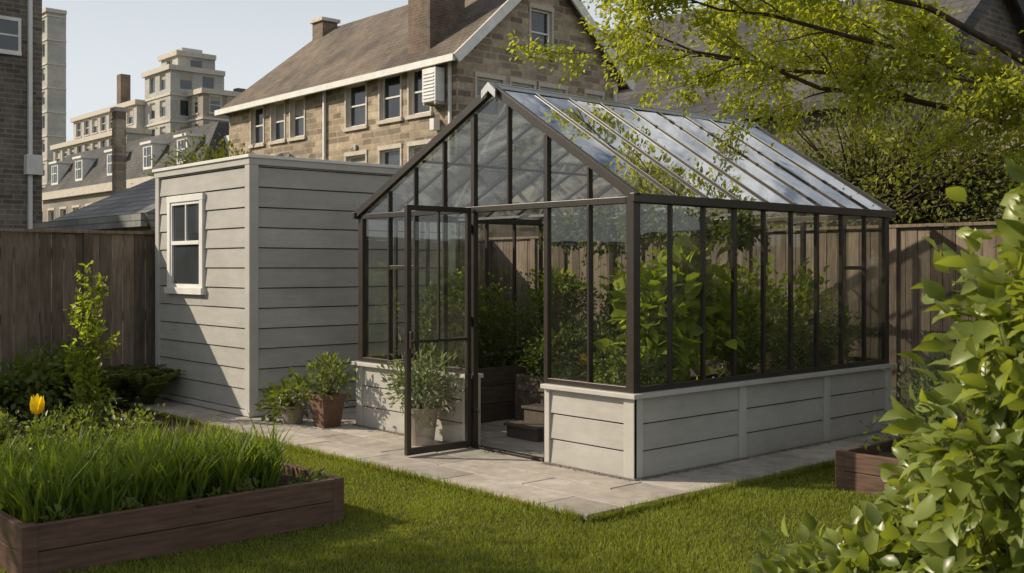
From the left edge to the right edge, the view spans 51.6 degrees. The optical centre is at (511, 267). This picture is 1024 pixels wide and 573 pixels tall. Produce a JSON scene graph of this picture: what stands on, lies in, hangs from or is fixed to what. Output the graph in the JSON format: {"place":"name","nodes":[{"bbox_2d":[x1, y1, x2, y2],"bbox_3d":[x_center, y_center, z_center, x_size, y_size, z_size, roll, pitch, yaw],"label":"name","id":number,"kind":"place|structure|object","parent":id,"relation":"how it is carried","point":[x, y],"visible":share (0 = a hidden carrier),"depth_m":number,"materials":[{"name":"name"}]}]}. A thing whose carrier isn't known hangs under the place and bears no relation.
{"place":"outdoors","nodes":[
{"label":"outdoors","id":0,"kind":"place"},
{"bbox_2d":[0,0,42,325],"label":"brick building","id":1,"kind":"structure","parent":0,"point":[21,164],"depth_m":29.57,"materials":[{"name":"grey brick"}]},
{"bbox_2d":[42,7,66,221],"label":"office tower","id":2,"kind":"structure","parent":0,"point":[53,76],"depth_m":150.41,"materials":[{"name":"stone"}]},
{"bbox_2d":[2,402,263,460],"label":"garden border soil","id":3,"kind":"structure","parent":0,"point":[169,421],"depth_m":10.80,"materials":[{"name":"brown soil"}]},
{"bbox_2d":[20,393,44,461],"bbox_3d":[-3.773,1.306,8.467,0.211,0.596,0.265,0,0,3],"label":"yellow tulip","id":4,"kind":"object","parent":3,"relation":"on","point":[37,404],"visible":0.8,"depth_m":8.43,"materials":[{"name":"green plant"}]},
{"bbox_2d":[0,336,115,423],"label":"shade plants","id":5,"kind":"object","parent":3,"relation":"on","point":[29,377],"visible":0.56,"depth_m":11.21,"materials":[{"name":"green plant"}]},
{"bbox_2d":[0,391,169,460],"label":"border plants","id":6,"kind":"object","parent":3,"relation":"on","point":[55,423],"visible":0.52,"depth_m":9.32,"materials":[{"name":"green plant"}]},
{"bbox_2d":[59,261,127,416],"bbox_3d":[-4.431,0.797,11.072,0.651,1.741,0.709,0,0,-42],"label":"upright shrub","id":7,"kind":"object","parent":3,"relation":"on","point":[86,389],"visible":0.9,"depth_m":11.01,"materials":[{"name":"green plant"}]},
{"bbox_2d":[0,364,186,406],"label":"shrub","id":8,"kind":"object","parent":3,"relation":"on","point":[149,385],"visible":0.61,"depth_m":12.05,"materials":[{"name":"green plant"}]},
{"bbox_2d":[42,122,228,221],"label":"row houses","id":9,"kind":"structure","parent":0,"point":[77,181],"depth_m":71.73,"materials":[{"name":"stone"}]},
{"bbox_2d":[33,153,294,234],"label":"outbuilding","id":10,"kind":"structure","parent":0,"point":[131,208],"depth_m":20.22,"materials":[{"name":"tile"}]},
{"bbox_2d":[42,0,849,141],"label":"sky","id":11,"kind":"structure","parent":0,"point":[106,39],"materials":[{"name":"white"}]},
{"bbox_2d":[0,326,966,572],"bbox_3d":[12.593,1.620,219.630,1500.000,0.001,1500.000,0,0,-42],"label":"ground","id":12,"kind":"structure","parent":0,"point":[454,544],"depth_m":6.31,"materials":[{"name":"green plant"}]},
{"bbox_2d":[110,107,127,194],"bbox_3d":[-11.132,-1.460,30.013,0.360,6.120,0.400,0,0,-42],"label":"brick chimney stack","id":13,"kind":"object","parent":12,"relation":"on","point":[118,149],"visible":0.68,"depth_m":29.90,"materials":[{"name":"stone"}]},
{"bbox_2d":[50,47,245,160],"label":"apartment complex","id":14,"kind":"structure","parent":12,"relation":"on","point":[184,88],"depth_m":117.71,"materials":[{"name":"stone"}]},
{"bbox_2d":[0,462,343,572],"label":"raised garden bed","id":15,"kind":"object","parent":12,"relation":"on","point":[86,542],"visible":0.66,"depth_m":5.97,"materials":[{"name":"brown wood"}]},
{"bbox_2d":[0,412,297,523],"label":"tall grass planting","id":16,"kind":"object","parent":15,"relation":"on","point":[94,478],"depth_m":6.19,"materials":[{"name":"green plant"}]},
{"bbox_2d":[38,468,334,521],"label":"bed seedlings","id":17,"kind":"object","parent":15,"relation":"on","point":[134,503],"visible":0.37,"depth_m":6.19,"materials":[{"name":"green plant"}]},
{"bbox_2d":[132,125,270,183],"bbox_3d":[-8.274,-1.259,29.955,4.645,5.724,4.089,0,0,-42],"label":"yard tree","id":18,"kind":"object","parent":12,"relation":"on","point":[221,154],"visible":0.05,"depth_m":29.41,"materials":[{"name":"green plant"}]},
{"bbox_2d":[0,228,492,407],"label":"wooden fence","id":19,"kind":"object","parent":12,"relation":"on","point":[39,281],"visible":0.15,"depth_m":12.42,"materials":[{"name":"brown wood"}]},
{"bbox_2d":[229,0,617,239],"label":"walls and windows","id":20,"kind":"structure","parent":12,"relation":"on","point":[383,120],"depth_m":39.36,"materials":[{"name":"stone"}]},
{"bbox_2d":[214,0,635,115],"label":"roof","id":21,"kind":"structure","parent":20,"relation":"on","point":[372,47],"depth_m":42.07,"materials":[{"name":"brown"}]},
{"bbox_2d":[309,0,464,54],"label":"chimneys","id":22,"kind":"object","parent":21,"relation":"on","point":[431,23],"visible":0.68,"depth_m":38.11,"materials":[{"name":"brick"}]},
{"bbox_2d":[322,61,616,159],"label":"downpipes and air conditioner","id":23,"kind":"object","parent":20,"relation":"attached to","point":[433,86],"visible":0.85,"depth_m":36.35,"materials":[{"name":"white paint"}]},
{"bbox_2d":[489,221,1022,417],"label":"wooden fence","id":24,"kind":"object","parent":12,"relation":"on","point":[911,253],"visible":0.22,"depth_m":11.93,"materials":[{"name":"brown wood"}]},
{"bbox_2d":[500,0,1023,207],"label":"shade tree","id":25,"kind":"object","parent":12,"relation":"on","point":[865,79],"visible":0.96,"depth_m":8.85,"materials":[{"name":"green plant"}]},
{"bbox_2d":[746,382,980,572],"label":"shrub","id":26,"kind":"object","parent":12,"relation":"on","point":[859,544],"visible":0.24,"depth_m":4.55,"materials":[{"name":"green plant"}]},
{"bbox_2d":[710,49,1023,231],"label":"hedge","id":27,"kind":"object","parent":12,"relation":"on","point":[920,200],"visible":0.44,"depth_m":14.98,"materials":[{"name":"green plant"}]},
{"bbox_2d":[835,436,932,495],"bbox_3d":[3.348,1.478,7.747,1.458,0.283,1.325,0,0,-42],"label":"wooden planter box","id":28,"kind":"object","parent":12,"relation":"on","point":[856,469],"visible":0.33,"depth_m":7.64,"materials":[{"name":"brown wood"}]},
{"bbox_2d":[859,415,971,457],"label":"planter herbs","id":29,"kind":"object","parent":28,"relation":"in","point":[874,418],"visible":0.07,"depth_m":7.71,"materials":[{"name":"green plant"}]},
{"bbox_2d":[864,332,977,447],"bbox_3d":[3.214,1.051,8.134,0.892,1.161,0.873,0,0,-17],"label":"lavender shrub","id":30,"kind":"object","parent":12,"relation":"on","point":[930,385],"visible":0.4,"depth_m":8.10,"materials":[{"name":"green plant"}]},
{"bbox_2d":[874,112,1023,572],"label":"broadleaf shrub","id":31,"kind":"object","parent":12,"relation":"on","point":[985,377],"visible":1,"depth_m":3.37,"materials":[{"name":"green plant"}]},
{"bbox_2d":[109,397,956,519],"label":"patio paving","id":32,"kind":"structure","parent":0,"point":[514,477],"depth_m":8.50,"materials":[{"name":"stone"}]},
{"bbox_2d":[254,366,323,423],"bbox_3d":[-2.263,1.319,10.646,0.788,0.622,0.612,0,0,18],"label":"potted plant","id":33,"kind":"object","parent":32,"relation":"on","point":[291,412],"visible":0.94,"depth_m":10.62,"materials":[{"name":"green plant"}]},
{"bbox_2d":[152,154,455,416],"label":"garden shed","id":34,"kind":"structure","parent":32,"relation":"on","point":[256,272],"depth_m":11.69,"materials":[{"name":"paint"}]},
{"bbox_2d":[164,193,205,294],"bbox_3d":[-3.765,-0.265,12.194,0.075,1.140,0.970,0,0,-42],"label":"window","id":35,"kind":"structure","parent":34,"relation":"in","point":[186,231],"depth_m":12.19,"materials":[{"name":"white paint"}]},
{"bbox_2d":[286,350,356,427],"bbox_3d":[-1.816,1.188,10.498,0.742,0.760,0.800,0,0,30],"label":"potted plant","id":36,"kind":"object","parent":32,"relation":"on","point":[327,404],"visible":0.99,"depth_m":10.41,"materials":[{"name":"green plant"}]},
{"bbox_2d":[376,334,479,445],"bbox_3d":[-0.753,1.080,9.401,0.887,0.976,1.016,0,0,-42],"label":"potted plant","id":37,"kind":"object","parent":32,"relation":"on","point":[424,414],"visible":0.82,"depth_m":9.31,"materials":[{"name":"green plant"}]},
{"bbox_2d":[504,388,543,441],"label":"plant staging steps","id":38,"kind":"structure","parent":32,"relation":"on","point":[530,427],"depth_m":9.78,"materials":[{"name":"brown wood"}]},
{"bbox_2d":[352,424,881,480],"bbox_3d":[0.993,1.564,9.103,5.344,0.015,2.703,0,0,3],"label":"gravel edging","id":39,"kind":"object","parent":32,"relation":"on","point":[662,474],"visible":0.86,"depth_m":8.52,"materials":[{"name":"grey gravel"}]},
{"bbox_2d":[351,82,896,478],"bbox_3d":[0.827,0.013,10.225,4.500,3.175,3.760,0,0,-42],"label":"greenhouse","id":40,"kind":"object","parent":32,"relation":"on","point":[499,154],"visible":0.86,"depth_m":9.24,"materials":[{"name":"glass"}]},
{"bbox_2d":[538,197,773,269],"bbox_3d":[1.458,-0.309,10.002,1.933,0.690,1.960,0,0,-42],"label":"hanging vine","id":41,"kind":"object","parent":40,"relation":"hanging from","point":[607,228],"visible":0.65,"depth_m":9.72,"materials":[{"name":"green plant"}]},
{"bbox_2d":[459,349,810,421],"bbox_3d":[1.083,1.258,10.427,3.350,0.615,3.360,0,0,-42],"label":"interior planter box","id":42,"kind":"object","parent":32,"relation":"on","point":[506,392],"visible":0.14,"depth_m":10.80,"materials":[{"name":"brown wood"}]},
{"bbox_2d":[419,254,843,374],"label":"climbing vegetables","id":43,"kind":"object","parent":42,"relation":"on","point":[749,300],"visible":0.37,"depth_m":10.12,"materials":[{"name":"green plant"}]},
{"bbox_2d":[593,225,746,384],"bbox_3d":[1.288,0.404,8.827,1.650,1.528,1.111,0,0,-42],"label":"squash plant","id":44,"kind":"object","parent":42,"relation":"on","point":[687,287],"visible":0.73,"depth_m":8.60,"materials":[{"name":"green plant"}]},
{"bbox_2d":[393,256,877,385],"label":"greenhouse herbs","id":45,"kind":"object","parent":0,"point":[602,360],"visible":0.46,"depth_m":10.57,"materials":[{"name":"green plant"}]},
{"bbox_2d":[601,0,808,215],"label":"slate roof house","id":46,"kind":"structure","parent":0,"point":[642,85],"depth_m":44.85,"materials":[{"name":"brick"}]},
{"bbox_2d":[653,0,1023,232],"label":"slate roof house","id":47,"kind":"structure","parent":0,"point":[1001,21],"depth_m":26.55,"materials":[{"name":"brick"}]},
{"bbox_2d":[924,72,1023,226],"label":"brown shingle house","id":48,"kind":"structure","parent":0,"point":[988,155],"depth_m":18.76,"materials":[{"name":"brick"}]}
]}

